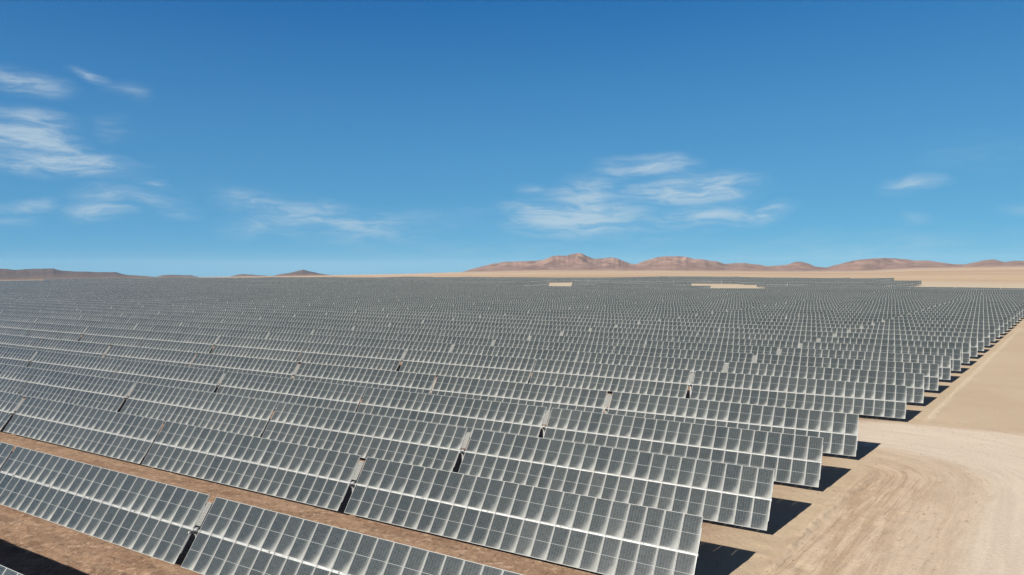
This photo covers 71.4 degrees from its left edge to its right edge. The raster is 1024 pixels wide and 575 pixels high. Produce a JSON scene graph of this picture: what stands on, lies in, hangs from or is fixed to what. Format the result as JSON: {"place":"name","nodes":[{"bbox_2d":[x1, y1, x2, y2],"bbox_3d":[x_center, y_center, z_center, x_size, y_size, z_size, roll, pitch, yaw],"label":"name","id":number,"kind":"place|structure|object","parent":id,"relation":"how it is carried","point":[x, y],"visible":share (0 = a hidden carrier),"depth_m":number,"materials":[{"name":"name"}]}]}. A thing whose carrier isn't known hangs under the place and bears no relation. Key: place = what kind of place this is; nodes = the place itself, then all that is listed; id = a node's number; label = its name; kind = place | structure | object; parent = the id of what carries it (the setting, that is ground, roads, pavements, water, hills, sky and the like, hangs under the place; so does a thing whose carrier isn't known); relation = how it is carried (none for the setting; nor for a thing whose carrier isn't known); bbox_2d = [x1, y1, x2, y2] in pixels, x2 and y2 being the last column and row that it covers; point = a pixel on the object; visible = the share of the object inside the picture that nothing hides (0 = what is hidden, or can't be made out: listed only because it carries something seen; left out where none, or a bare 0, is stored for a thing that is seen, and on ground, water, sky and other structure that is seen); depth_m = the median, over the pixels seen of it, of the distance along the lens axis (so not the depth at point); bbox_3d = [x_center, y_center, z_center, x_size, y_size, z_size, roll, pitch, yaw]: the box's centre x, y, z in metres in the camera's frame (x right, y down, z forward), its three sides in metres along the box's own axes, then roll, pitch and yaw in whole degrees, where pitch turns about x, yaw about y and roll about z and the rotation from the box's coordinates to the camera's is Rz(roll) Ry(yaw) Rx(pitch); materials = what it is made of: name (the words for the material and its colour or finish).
{"place":"outdoors","nodes":[
{"label":"outdoors","id":0,"kind":"place"},
{"bbox_2d":[0,268,157,279],"bbox_3d":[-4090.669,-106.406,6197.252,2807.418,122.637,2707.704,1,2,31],"label":"mesa","id":1,"kind":"structure","parent":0,"point":[30,274],"depth_m":5939.85,"materials":[{"name":"stone"}]},
{"bbox_2d":[275,270,326,275],"bbox_3d":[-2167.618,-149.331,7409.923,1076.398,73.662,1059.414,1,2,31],"label":"hill","id":2,"kind":"structure","parent":0,"point":[302,273],"depth_m":7242.46,"materials":[{"name":"stone"}]},
{"bbox_2d":[0,267,1023,574],"bbox_3d":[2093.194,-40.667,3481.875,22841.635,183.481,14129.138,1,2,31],"label":"ground","id":3,"kind":"structure","parent":0,"point":[982,393],"depth_m":55.94,"materials":[{"name":"soil"}]},
{"bbox_2d":[0,442,14,468],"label":"solar tracker","id":4,"kind":"object","parent":3,"relation":"on","point":[6,449],"visible":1,"depth_m":59.85,"materials":[{"name":"glass"}]},
{"bbox_2d":[0,363,34,393],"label":"solar tracker","id":5,"kind":"object","parent":3,"relation":"on","point":[14,378],"visible":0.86,"depth_m":107.53,"materials":[{"name":"glass"}]},
{"bbox_2d":[0,320,35,336],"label":"solar tracker","id":6,"kind":"object","parent":3,"relation":"on","point":[17,328],"visible":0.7,"depth_m":201.16,"materials":[{"name":"grey glass"}]},
{"bbox_2d":[0,310,40,316],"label":"solar tracker","id":7,"kind":"object","parent":3,"relation":"on","point":[20,313],"visible":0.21,"depth_m":250.81,"materials":[{"name":"grey glass"}]},
{"bbox_2d":[0,334,42,349],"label":"solar tracker","id":8,"kind":"object","parent":3,"relation":"on","point":[24,342],"visible":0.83,"depth_m":156.82,"materials":[{"name":"glass"}]},
{"bbox_2d":[0,315,85,328],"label":"solar tracker","id":9,"kind":"object","parent":3,"relation":"on","point":[76,322],"visible":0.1,"depth_m":218.82,"materials":[{"name":"grey glass"}]},
{"bbox_2d":[7,307,80,314],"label":"solar tracker","id":10,"kind":"object","parent":3,"relation":"on","point":[45,310],"visible":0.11,"depth_m":266.34,"materials":[{"name":"grey glass"}]},
{"bbox_2d":[15,302,77,309],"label":"solar tracker","id":11,"kind":"object","parent":3,"relation":"on","point":[48,304],"visible":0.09,"depth_m":312.97,"materials":[{"name":"grey glass"}]},
{"bbox_2d":[0,346,121,378],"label":"solar tracker","id":12,"kind":"object","parent":3,"relation":"on","point":[103,367],"visible":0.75,"depth_m":124.21,"materials":[{"name":"glass"}]},
{"bbox_2d":[42,306,116,313],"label":"solar tracker","id":13,"kind":"object","parent":3,"relation":"on","point":[81,308],"visible":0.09,"depth_m":275.84,"materials":[{"name":"grey glass"}]},
{"bbox_2d":[34,312,129,322],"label":"solar tracker","id":14,"kind":"object","parent":3,"relation":"on","point":[88,317],"visible":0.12,"depth_m":229.02,"materials":[{"name":"grey glass"}]},
{"bbox_2d":[0,391,164,463],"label":"solar tracker","id":15,"kind":"object","parent":3,"relation":"on","point":[122,436],"visible":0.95,"depth_m":74.98,"materials":[{"name":"glass"}]},
{"bbox_2d":[27,323,148,346],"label":"solar tracker","id":16,"kind":"object","parent":3,"relation":"on","point":[122,337],"visible":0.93,"depth_m":181.35,"materials":[{"name":"glass"}]},
{"bbox_2d":[76,304,151,311],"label":"solar tracker","id":17,"kind":"object","parent":3,"relation":"on","point":[117,307],"visible":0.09,"depth_m":285.49,"materials":[{"name":"grey glass"}]},
{"bbox_2d":[35,338,196,366],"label":"solar tracker","id":18,"kind":"object","parent":3,"relation":"on","point":[166,357],"visible":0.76,"depth_m":136.84,"materials":[{"name":"glass"}]},
{"bbox_2d":[79,311,170,322],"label":"solar tracker","id":19,"kind":"object","parent":3,"relation":"on","point":[137,315],"visible":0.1,"depth_m":238.91,"materials":[{"name":"grey glass"}]},
{"bbox_2d":[82,320,199,336],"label":"solar tracker","id":20,"kind":"object","parent":3,"relation":"on","point":[151,327],"visible":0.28,"depth_m":191.77,"materials":[{"name":"glass"}]},
{"bbox_2d":[108,303,183,308],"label":"solar tracker","id":21,"kind":"object","parent":3,"relation":"on","point":[141,305],"visible":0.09,"depth_m":296.12,"materials":[{"name":"grey glass"}]},
{"bbox_2d":[18,368,276,436],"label":"solar tracker","id":22,"kind":"object","parent":3,"relation":"on","point":[236,414],"visible":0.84,"depth_m":88.77,"materials":[{"name":"glass"}]},
{"bbox_2d":[117,309,208,318],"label":"solar tracker","id":23,"kind":"object","parent":3,"relation":"on","point":[122,311],"visible":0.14,"depth_m":248.68,"materials":[{"name":"grey glass"}]},
{"bbox_2d":[138,302,213,307],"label":"solar tracker","id":24,"kind":"object","parent":3,"relation":"on","point":[173,304],"visible":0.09,"depth_m":306.15,"materials":[{"name":"grey glass"}]},
{"bbox_2d":[128,318,244,332],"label":"solar tracker","id":25,"kind":"object","parent":3,"relation":"on","point":[190,323],"visible":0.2,"depth_m":201.68,"materials":[{"name":"glass"}]},
{"bbox_2d":[151,308,242,314],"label":"solar tracker","id":26,"kind":"object","parent":3,"relation":"on","point":[198,311],"visible":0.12,"depth_m":258.65,"materials":[{"name":"grey glass"}]},
{"bbox_2d":[166,301,241,306],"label":"solar tracker","id":27,"kind":"object","parent":3,"relation":"on","point":[210,303],"visible":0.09,"depth_m":314.85,"materials":[{"name":"grey glass"}]},
{"bbox_2d":[140,331,304,361],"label":"solar tracker","id":28,"kind":"object","parent":3,"relation":"on","point":[283,350],"visible":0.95,"depth_m":153.80,"materials":[{"name":"glass"}]},
{"bbox_2d":[169,315,285,328],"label":"solar tracker","id":29,"kind":"object","parent":3,"relation":"on","point":[232,320],"visible":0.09,"depth_m":211.55,"materials":[{"name":"grey glass"}]},
{"bbox_2d":[183,306,274,313],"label":"solar tracker","id":30,"kind":"object","parent":3,"relation":"on","point":[233,309],"visible":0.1,"depth_m":267.98,"materials":[{"name":"grey glass"}]},
{"bbox_2d":[112,360,364,411],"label":"solar tracker","id":31,"kind":"object","parent":3,"relation":"on","point":[342,397],"visible":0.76,"depth_m":98.96,"materials":[{"name":"glass"}]},
{"bbox_2d":[0,446,522,574],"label":"solar tracker","id":32,"kind":"object","parent":3,"relation":"on","point":[156,519],"visible":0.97,"depth_m":45.34,"materials":[{"name":"glass"}]},
{"bbox_2d":[207,313,322,325],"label":"solar tracker","id":33,"kind":"object","parent":3,"relation":"on","point":[286,319],"visible":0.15,"depth_m":220.97,"materials":[{"name":"grey glass"}]},
{"bbox_2d":[197,327,354,354],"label":"solar tracker","id":34,"kind":"object","parent":3,"relation":"on","point":[313,338],"visible":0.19,"depth_m":164.19,"materials":[{"name":"glass"}]},
{"bbox_2d":[242,311,356,322],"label":"solar tracker","id":35,"kind":"object","parent":3,"relation":"on","point":[261,314],"visible":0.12,"depth_m":230.79,"materials":[{"name":"grey glass"}]},
{"bbox_2d":[190,353,435,396],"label":"solar tracker","id":36,"kind":"object","parent":3,"relation":"on","point":[393,380],"visible":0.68,"depth_m":109.03,"materials":[{"name":"glass"}]},
{"bbox_2d":[243,324,398,344],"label":"solar tracker","id":37,"kind":"object","parent":3,"relation":"on","point":[339,332],"visible":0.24,"depth_m":174.04,"materials":[{"name":"glass"}]},
{"bbox_2d":[274,310,387,319],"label":"solar tracker","id":38,"kind":"object","parent":3,"relation":"on","point":[334,313],"visible":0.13,"depth_m":240.59,"materials":[{"name":"grey glass"}]},
{"bbox_2d":[304,308,415,316],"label":"solar tracker","id":39,"kind":"object","parent":3,"relation":"on","point":[363,311],"visible":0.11,"depth_m":250.52,"materials":[{"name":"grey glass"}]},
{"bbox_2d":[316,300,403,305],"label":"solar tracker","id":40,"kind":"object","parent":3,"relation":"on","point":[334,301],"visible":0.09,"depth_m":317.39,"materials":[{"name":"grey glass"}]},
{"bbox_2d":[285,321,436,339],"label":"solar tracker","id":41,"kind":"object","parent":3,"relation":"on","point":[399,330],"visible":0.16,"depth_m":184.07,"materials":[{"name":"glass"}]},
{"bbox_2d":[332,306,442,314],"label":"solar tracker","id":42,"kind":"object","parent":3,"relation":"on","point":[392,309],"visible":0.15,"depth_m":260.50,"materials":[{"name":"grey glass"}]},
{"bbox_2d":[322,319,471,333],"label":"solar tracker","id":43,"kind":"object","parent":3,"relation":"on","point":[406,325],"visible":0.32,"depth_m":193.79,"materials":[{"name":"glass"}]},
{"bbox_2d":[358,305,466,310],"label":"solar tracker","id":44,"kind":"object","parent":3,"relation":"on","point":[406,307],"visible":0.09,"depth_m":270.45,"materials":[{"name":"grey glass"}]},
{"bbox_2d":[297,342,534,382],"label":"solar tracker","id":45,"kind":"object","parent":3,"relation":"on","point":[501,368],"visible":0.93,"depth_m":126.11,"materials":[{"name":"glass"}]},
{"bbox_2d":[142,421,702,574],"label":"solar tracker","id":46,"kind":"object","parent":3,"relation":"on","point":[608,537],"visible":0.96,"depth_m":50.08,"materials":[{"name":"glass"}]},
{"bbox_2d":[356,316,502,329],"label":"solar tracker","id":47,"kind":"object","parent":3,"relation":"on","point":[446,322],"visible":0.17,"depth_m":203.70,"materials":[{"name":"glass"}]},
{"bbox_2d":[387,314,530,326],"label":"solar tracker","id":48,"kind":"object","parent":3,"relation":"on","point":[503,321],"visible":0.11,"depth_m":213.49,"materials":[{"name":"grey glass"}]},
{"bbox_2d":[0,276,921,574],"bbox_3d":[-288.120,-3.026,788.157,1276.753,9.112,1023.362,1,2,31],"label":"solar field","id":49,"kind":"structure","parent":3,"relation":"on","point":[108,284],"depth_m":714.52,"materials":[{"name":"grey glass"}]},
{"bbox_2d":[353,337,577,370],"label":"solar tracker","id":50,"kind":"object","parent":3,"relation":"on","point":[535,354],"visible":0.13,"depth_m":136.67,"materials":[{"name":"glass"}]},
{"bbox_2d":[416,312,556,323],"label":"solar tracker","id":51,"kind":"object","parent":3,"relation":"on","point":[454,315],"visible":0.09,"depth_m":223.21,"materials":[{"name":"grey glass"}]},
{"bbox_2d":[2,424,1005,574],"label":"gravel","id":52,"kind":"structure","parent":3,"relation":"on","point":[545,563],"depth_m":52.24,"materials":[{"name":"brown gravel"}]},
{"bbox_2d":[397,333,613,361],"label":"solar tracker","id":53,"kind":"object","parent":3,"relation":"on","point":[577,347],"visible":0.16,"depth_m":146.52,"materials":[{"name":"glass"}]},
{"bbox_2d":[442,310,579,320],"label":"solar tracker","id":54,"kind":"object","parent":3,"relation":"on","point":[481,313],"visible":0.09,"depth_m":232.81,"materials":[{"name":"grey glass"}]},
{"bbox_2d":[262,402,774,530],"bbox_3d":[-4.000,15.453,64.518,52.690,4.824,2.652,1,2,31],"label":"solar tracker","id":55,"kind":"object","parent":3,"relation":"on","point":[680,485],"visible":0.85,"depth_m":60.18,"materials":[{"name":"glass"}]},
{"bbox_2d":[467,308,600,317],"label":"solar tracker","id":56,"kind":"object","parent":3,"relation":"on","point":[543,312],"visible":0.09,"depth_m":242.40,"materials":[{"name":"grey glass"}]},
{"bbox_2d":[436,329,645,353],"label":"solar tracker","id":57,"kind":"object","parent":3,"relation":"on","point":[576,339],"visible":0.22,"depth_m":156.34,"materials":[{"name":"glass"}]},
{"bbox_2d":[489,307,620,315],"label":"solar tracker","id":58,"kind":"object","parent":3,"relation":"on","point":[561,310],"visible":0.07,"depth_m":252.57,"materials":[{"name":"grey glass"}]},
{"bbox_2d":[471,326,672,346],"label":"solar tracker","id":59,"kind":"object","parent":3,"relation":"on","point":[654,337],"visible":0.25,"depth_m":166.22,"materials":[{"name":"glass"}]},
{"bbox_2d":[356,387,822,487],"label":"solar tracker","id":60,"kind":"object","parent":3,"relation":"on","point":[787,458],"visible":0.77,"depth_m":70.36,"materials":[{"name":"glass"}]},
{"bbox_2d":[530,304,654,310],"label":"solar tracker","id":61,"kind":"object","parent":3,"relation":"on","point":[618,307],"visible":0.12,"depth_m":272.15,"materials":[{"name":"grey glass"}]},
{"bbox_2d":[503,323,697,340],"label":"solar tracker","id":62,"kind":"object","parent":3,"relation":"on","point":[562,328],"visible":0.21,"depth_m":176.12,"materials":[{"name":"glass"}]},
{"bbox_2d":[531,320,718,336],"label":"solar tracker","id":63,"kind":"object","parent":3,"relation":"on","point":[659,327],"visible":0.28,"depth_m":185.73,"materials":[{"name":"glass"}]},
{"bbox_2d":[431,375,858,456],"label":"solar tracker","id":64,"kind":"object","parent":3,"relation":"on","point":[838,432],"visible":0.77,"depth_m":80.41,"materials":[{"name":"glass"}]},
{"bbox_2d":[557,317,737,331],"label":"solar tracker","id":65,"kind":"object","parent":3,"relation":"on","point":[719,325],"visible":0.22,"depth_m":195.70,"materials":[{"name":"glass"}]},
{"bbox_2d":[580,315,755,327],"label":"solar tracker","id":66,"kind":"object","parent":3,"relation":"on","point":[738,322],"visible":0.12,"depth_m":205.50,"materials":[{"name":"grey glass"}]},
{"bbox_2d":[601,313,771,324],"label":"solar tracker","id":67,"kind":"object","parent":3,"relation":"on","point":[689,317],"visible":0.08,"depth_m":215.41,"materials":[{"name":"grey glass"}]},
{"bbox_2d":[621,311,785,321],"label":"solar tracker","id":68,"kind":"object","parent":3,"relation":"on","point":[707,314],"visible":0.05,"depth_m":225.43,"materials":[{"name":"grey glass"}]},
{"bbox_2d":[529,359,906,418],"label":"solar tracker","id":69,"kind":"object","parent":3,"relation":"on","point":[876,399],"visible":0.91,"depth_m":98.31,"materials":[{"name":"glass"}]},
{"bbox_2d":[639,309,798,317],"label":"solar tracker","id":70,"kind":"object","parent":3,"relation":"on","point":[725,312],"visible":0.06,"depth_m":235.05,"materials":[{"name":"grey glass"}]},
{"bbox_2d":[656,307,810,315],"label":"solar tracker","id":71,"kind":"object","parent":3,"relation":"on","point":[734,310],"visible":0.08,"depth_m":245.01,"materials":[{"name":"grey glass"}]},
{"bbox_2d":[671,306,821,313],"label":"solar tracker","id":72,"kind":"object","parent":3,"relation":"on","point":[771,309],"visible":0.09,"depth_m":254.50,"materials":[{"name":"grey glass"}]},
{"bbox_2d":[576,352,923,402],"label":"solar tracker","id":73,"kind":"object","parent":3,"relation":"on","point":[911,382],"visible":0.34,"depth_m":108.07,"materials":[{"name":"glass"}]},
{"bbox_2d":[686,304,831,311],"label":"solar tracker","id":74,"kind":"object","parent":3,"relation":"on","point":[810,308],"visible":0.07,"depth_m":264.27,"materials":[{"name":"grey glass"}]},
{"bbox_2d":[699,303,840,309],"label":"solar tracker","id":75,"kind":"object","parent":3,"relation":"on","point":[753,305],"visible":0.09,"depth_m":273.66,"materials":[{"name":"grey glass"}]},
{"bbox_2d":[614,345,938,390],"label":"solar tracker","id":76,"kind":"object","parent":3,"relation":"on","point":[927,370],"visible":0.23,"depth_m":117.88,"materials":[{"name":"glass"}]},
{"bbox_2d":[712,302,849,307],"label":"solar tracker","id":77,"kind":"object","parent":3,"relation":"on","point":[764,304],"visible":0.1,"depth_m":284.64,"materials":[{"name":"grey glass"}]},
{"bbox_2d":[723,301,857,306],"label":"solar tracker","id":78,"kind":"object","parent":3,"relation":"on","point":[850,304],"visible":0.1,"depth_m":292.92,"materials":[{"name":"grey glass"}]},
{"bbox_2d":[646,340,950,379],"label":"solar tracker","id":79,"kind":"object","parent":3,"relation":"on","point":[944,363],"visible":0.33,"depth_m":127.85,"materials":[{"name":"glass"}]},
{"bbox_2d":[734,300,865,304],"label":"solar tracker","id":80,"kind":"object","parent":3,"relation":"on","point":[803,301],"visible":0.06,"depth_m":302.60,"materials":[{"name":"grey glass"}]},
{"bbox_2d":[745,299,872,301],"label":"solar tracker","id":81,"kind":"object","parent":3,"relation":"on","point":[795,300],"visible":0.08,"depth_m":312.86,"materials":[{"name":"grey glass"}]},
{"bbox_2d":[673,335,960,370],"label":"solar tracker","id":82,"kind":"object","parent":3,"relation":"on","point":[955,354],"visible":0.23,"depth_m":137.66,"materials":[{"name":"glass"}]},
{"bbox_2d":[698,331,969,362],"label":"solar tracker","id":83,"kind":"object","parent":3,"relation":"on","point":[965,352],"visible":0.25,"depth_m":147.65,"materials":[{"name":"glass"}]},
{"bbox_2d":[720,327,977,356],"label":"solar tracker","id":84,"kind":"object","parent":3,"relation":"on","point":[962,340],"visible":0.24,"depth_m":157.30,"materials":[{"name":"glass"}]},
{"bbox_2d":[739,324,983,350],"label":"solar tracker","id":85,"kind":"object","parent":3,"relation":"on","point":[980,340],"visible":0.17,"depth_m":167.25,"materials":[{"name":"glass"}]},
{"bbox_2d":[756,321,989,345],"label":"solar tracker","id":86,"kind":"object","parent":3,"relation":"on","point":[986,332],"visible":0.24,"depth_m":177.15,"materials":[{"name":"glass"}]},
{"bbox_2d":[772,318,994,340],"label":"solar tracker","id":87,"kind":"object","parent":3,"relation":"on","point":[960,326],"visible":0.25,"depth_m":187.00,"materials":[{"name":"glass"}]},
{"bbox_2d":[786,316,999,336],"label":"solar tracker","id":88,"kind":"object","parent":3,"relation":"on","point":[995,324],"visible":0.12,"depth_m":196.75,"materials":[{"name":"glass"}]},
{"bbox_2d":[800,314,1003,333],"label":"solar tracker","id":89,"kind":"object","parent":3,"relation":"on","point":[1001,321],"visible":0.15,"depth_m":206.65,"materials":[{"name":"grey glass"}]},
{"bbox_2d":[812,312,1007,329],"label":"solar tracker","id":90,"kind":"object","parent":3,"relation":"on","point":[1005,319],"visible":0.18,"depth_m":216.31,"materials":[{"name":"grey glass"}]},
{"bbox_2d":[823,310,1011,327],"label":"solar tracker","id":91,"kind":"object","parent":3,"relation":"on","point":[953,314],"visible":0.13,"depth_m":226.24,"materials":[{"name":"grey glass"}]},
{"bbox_2d":[833,308,1014,324],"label":"solar tracker","id":92,"kind":"object","parent":3,"relation":"on","point":[970,312],"visible":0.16,"depth_m":235.66,"materials":[{"name":"grey glass"}]},
{"bbox_2d":[842,306,1017,321],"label":"solar tracker","id":93,"kind":"object","parent":3,"relation":"on","point":[1011,311],"visible":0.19,"depth_m":245.26,"materials":[{"name":"grey glass"}]},
{"bbox_2d":[851,305,1019,319],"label":"solar tracker","id":94,"kind":"object","parent":3,"relation":"on","point":[1016,309],"visible":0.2,"depth_m":255.29,"materials":[{"name":"grey glass"}]},
{"bbox_2d":[859,304,1022,317],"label":"solar tracker","id":95,"kind":"object","parent":3,"relation":"on","point":[1020,308],"visible":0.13,"depth_m":265.36,"materials":[{"name":"grey glass"}]},
{"bbox_2d":[866,302,1023,315],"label":"solar tracker","id":96,"kind":"object","parent":3,"relation":"on","point":[935,304],"visible":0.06,"depth_m":275.30,"materials":[{"name":"grey glass"}]},
{"bbox_2d":[873,301,1023,304],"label":"solar tracker","id":97,"kind":"object","parent":3,"relation":"on","point":[939,303],"visible":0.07,"depth_m":286.14,"materials":[{"name":"grey glass"}]},
{"bbox_2d":[877,442,1023,574],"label":"dirt road","id":98,"kind":"structure","parent":3,"relation":"on","point":[1008,557],"depth_m":58.00,"materials":[{"name":"soil"}]},
{"bbox_2d":[880,300,1023,303],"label":"solar tracker","id":99,"kind":"object","parent":3,"relation":"on","point":[954,301],"visible":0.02,"depth_m":295.43,"materials":[{"name":"grey glass"}]},
{"bbox_2d":[0,0,1023,276],"label":"sky","id":100,"kind":"structure","parent":0,"point":[153,138],"materials":[{"name":"blue"}]},
{"bbox_2d":[103,353,1023,457],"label":"dirt road","id":101,"kind":"structure","parent":0,"point":[1007,446],"depth_m":78.31,"materials":[{"name":"soil"}]},
{"bbox_2d":[461,253,1023,272],"bbox_3d":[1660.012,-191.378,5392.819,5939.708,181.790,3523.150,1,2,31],"label":"mountain range","id":102,"kind":"structure","parent":0,"point":[577,262],"depth_m":5196.34,"materials":[{"name":"brown stone"}]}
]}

